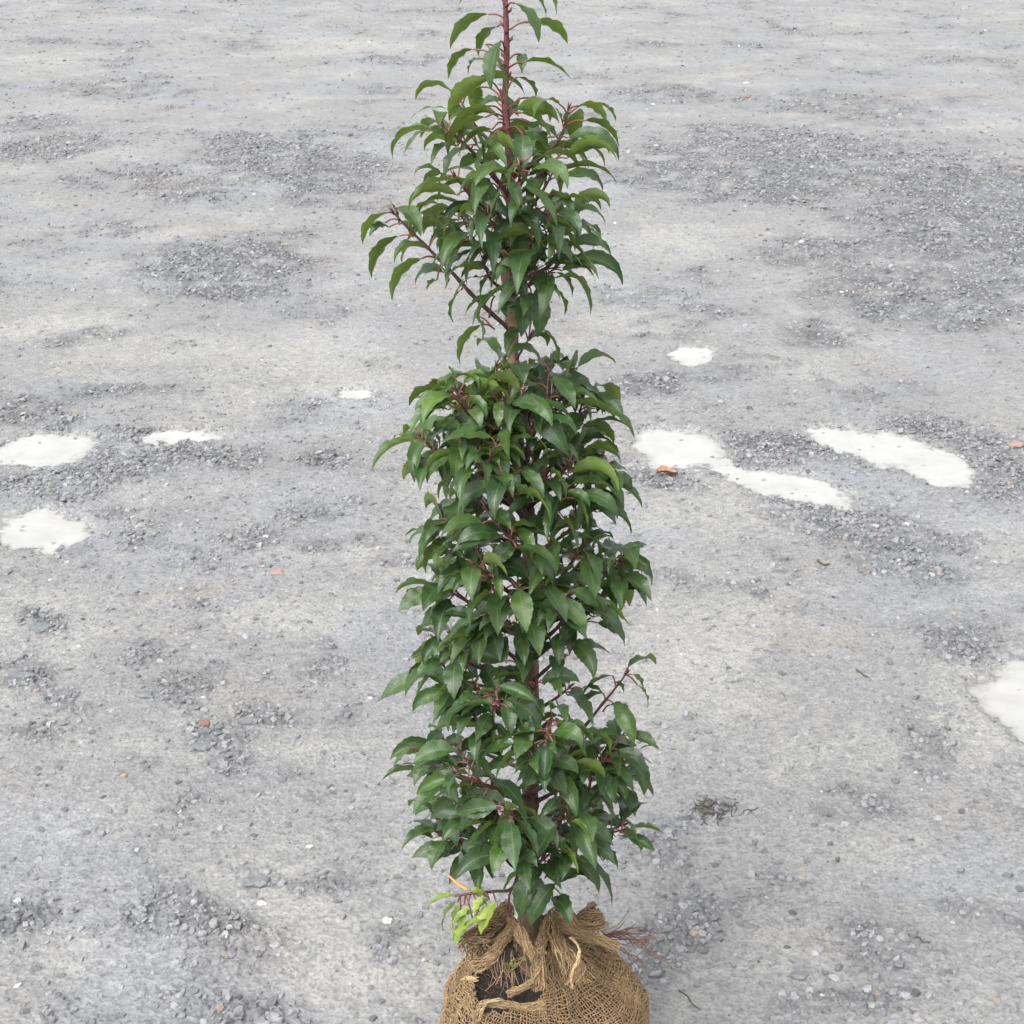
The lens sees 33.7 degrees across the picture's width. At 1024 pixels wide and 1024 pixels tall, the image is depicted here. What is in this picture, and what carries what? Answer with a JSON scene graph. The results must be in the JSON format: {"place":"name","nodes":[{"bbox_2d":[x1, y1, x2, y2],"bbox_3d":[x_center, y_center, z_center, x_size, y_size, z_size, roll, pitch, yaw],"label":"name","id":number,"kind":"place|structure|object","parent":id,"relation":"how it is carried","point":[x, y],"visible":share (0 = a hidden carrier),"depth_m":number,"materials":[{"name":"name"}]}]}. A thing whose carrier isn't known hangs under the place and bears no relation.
{"place":"outdoors","nodes":[
{"label":"outdoors","id":0,"kind":"place"},
{"bbox_2d":[0,0,1023,1023],"bbox_3d":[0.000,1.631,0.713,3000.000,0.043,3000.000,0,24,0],"label":"ground","id":1,"kind":"structure","parent":0,"point":[303,363],"depth_m":4.46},
{"bbox_2d":[8,669,29,678],"bbox_3d":[-1.054,0.349,3.629,0.056,0.012,0.036,11,26,24],"label":"flat stone","id":2,"kind":"object","parent":1,"relation":"on","point":[16,674],"visible":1,"depth_m":3.62,"materials":[{"name":"grey stone"}]},
{"bbox_2d":[28,663,43,668],"bbox_3d":[-1.032,0.334,3.666,0.039,0.008,0.022,0,24,0],"label":"flat stone","id":3,"kind":"object","parent":1,"relation":"on","point":[34,665],"visible":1,"depth_m":3.66,"materials":[{"name":"grey stone"}]},
{"bbox_2d":[27,622,52,631],"bbox_3d":[-1.072,0.261,3.833,0.060,0.013,0.040,0,24,0],"label":"flat stone","id":4,"kind":"object","parent":1,"relation":"on","point":[40,626],"visible":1,"depth_m":3.83,"materials":[{"name":"grey stone"}]},
{"bbox_2d":[0,506,90,554],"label":"puddle water","id":5,"kind":"structure","parent":1,"relation":"on","point":[46,526],"depth_m":4.34,"materials":[{"name":"white liquid"}]},
{"bbox_2d":[0,433,99,470],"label":"puddle water","id":6,"kind":"structure","parent":1,"relation":"on","point":[52,449],"depth_m":4.86,"materials":[{"name":"white liquid"}]},
{"bbox_2d":[134,689,151,697],"bbox_3d":[-0.774,0.382,3.553,0.037,0.009,0.027,0,24,0],"label":"flat stone","id":7,"kind":"object","parent":1,"relation":"on","point":[143,694],"visible":1,"depth_m":3.55,"materials":[{"name":"grey stone"}]},
{"bbox_2d":[138,428,223,447],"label":"puddle water","id":8,"kind":"structure","parent":1,"relation":"on","point":[172,437],"depth_m":4.96,"materials":[{"name":"white liquid"}]},
{"bbox_2d":[192,742,212,751],"bbox_3d":[-0.615,0.465,3.359,0.043,0.009,0.031,0,24,0],"label":"flat stone","id":9,"kind":"object","parent":1,"relation":"on","point":[201,746],"visible":1,"depth_m":3.35,"materials":[{"name":"grey stone"}]},
{"bbox_2d":[198,719,209,726],"bbox_3d":[-0.627,0.428,3.443,0.026,0.010,0.029,-9,25,-20],"label":"brick fragment","id":10,"kind":"object","parent":1,"relation":"on","point":[203,722],"visible":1,"depth_m":3.44,"materials":[{"name":"brick"}]},
{"bbox_2d":[239,716,257,724],"bbox_3d":[-0.537,0.425,3.451,0.042,0.010,0.026,0,24,0],"label":"flat stone","id":11,"kind":"object","parent":1,"relation":"on","point":[246,720],"visible":1,"depth_m":3.44,"materials":[{"name":"grey stone"}]},
{"bbox_2d":[241,874,270,888],"bbox_3d":[-0.447,0.643,2.951,0.051,0.011,0.031,0,24,0],"label":"flat stone","id":12,"kind":"object","parent":1,"relation":"on","point":[257,881],"visible":1,"depth_m":2.94,"materials":[{"name":"grey stone"}]},
{"bbox_2d":[257,900,266,906],"bbox_3d":[-0.428,0.670,2.897,0.016,0.005,0.013,15,28,30],"label":"white chip","id":13,"kind":"object","parent":1,"relation":"on","point":[260,903],"visible":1,"depth_m":2.90,"materials":[{"name":"white stone"}]},
{"bbox_2d":[270,569,282,574],"bbox_3d":[-0.569,0.144,4.098,0.032,0.005,0.031,0,24,0],"label":"brick fragment","id":14,"kind":"object","parent":1,"relation":"on","point":[276,571],"visible":1,"depth_m":4.09,"materials":[{"name":"orange brick"}]},
{"bbox_2d":[337,388,373,399],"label":"puddle water","id":15,"kind":"structure","parent":1,"relation":"on","point":[359,394],"depth_m":5.30,"materials":[{"name":"white liquid"}]},
{"bbox_2d":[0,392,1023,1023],"bbox_3d":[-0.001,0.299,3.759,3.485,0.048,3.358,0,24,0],"label":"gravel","id":16,"kind":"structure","parent":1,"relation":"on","point":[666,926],"depth_m":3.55,"materials":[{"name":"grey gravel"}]},
{"bbox_2d":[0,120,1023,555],"bbox_3d":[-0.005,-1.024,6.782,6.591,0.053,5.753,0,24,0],"label":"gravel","id":17,"kind":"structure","parent":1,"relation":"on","point":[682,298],"depth_m":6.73,"materials":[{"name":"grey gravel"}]},
{"bbox_2d":[361,0,671,1023],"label":"laurel tree","id":18,"kind":"object","parent":1,"relation":"on","point":[559,964],"visible":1,"depth_m":2.08,"materials":[{"name":"green plant"}]},
{"bbox_2d":[656,465,677,474],"bbox_3d":[0.426,-0.113,4.655,0.050,0.024,0.046,12,26,25],"label":"dead leaf","id":19,"kind":"object","parent":1,"relation":"on","point":[663,468],"visible":1,"depth_m":4.66,"materials":[{"name":"orange plant"}]},
{"bbox_2d":[678,990,701,1009],"bbox_3d":[0.281,0.771,2.675,0.007,0.003,0.056,-13,27,-28],"label":"twig","id":20,"kind":"object","parent":1,"relation":"on","point":[688,998],"visible":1,"depth_m":2.68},
{"bbox_2d":[666,342,714,366],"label":"puddle water","id":21,"kind":"structure","parent":1,"relation":"on","point":[689,356],"depth_m":5.65,"materials":[{"name":"white liquid"}]},
{"bbox_2d":[631,428,855,509],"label":"puddle water","id":22,"kind":"structure","parent":1,"relation":"on","point":[662,446],"depth_m":4.75,"materials":[{"name":"white liquid"}]},
{"bbox_2d":[789,970,808,979],"bbox_3d":[0.463,0.746,2.727,0.032,0.008,0.022,0,24,0],"label":"flat stone","id":23,"kind":"object","parent":1,"relation":"on","point":[799,975],"visible":1,"depth_m":2.72,"materials":[{"name":"grey stone"}]},
{"bbox_2d":[803,427,975,491],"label":"puddle water","id":24,"kind":"structure","parent":1,"relation":"on","point":[942,468],"depth_m":4.83,"materials":[{"name":"white liquid"}]},
{"bbox_2d":[908,933,929,942],"bbox_3d":[0.675,0.706,2.806,0.039,0.007,0.007,15,28,30],"label":"twig","id":25,"kind":"object","parent":1,"relation":"on","point":[920,938],"visible":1,"depth_m":2.81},
{"bbox_2d":[967,659,1023,742],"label":"puddle water","id":26,"kind":"structure","parent":1,"relation":"on","point":[1001,698],"depth_m":3.57,"materials":[{"name":"white liquid"}]},
{"bbox_2d":[1006,441,1023,447],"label":"brick fragment","id":27,"kind":"object","parent":1,"relation":"on","point":[1016,444],"visible":1,"depth_m":4.86,"materials":[{"name":"pink brick"}]},
{"bbox_2d":[0,0,1023,172],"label":"gravel","id":28,"kind":"structure","parent":0,"point":[278,154],"depth_m":10.07,"materials":[{"name":"grey gravel"}]},
{"bbox_2d":[684,793,757,824],"bbox_3d":[0.389,0.556,3.149,0.123,0.013,0.110,9,25,19],"label":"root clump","id":29,"kind":"object","parent":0,"point":[712,813],"visible":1,"depth_m":3.16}
]}

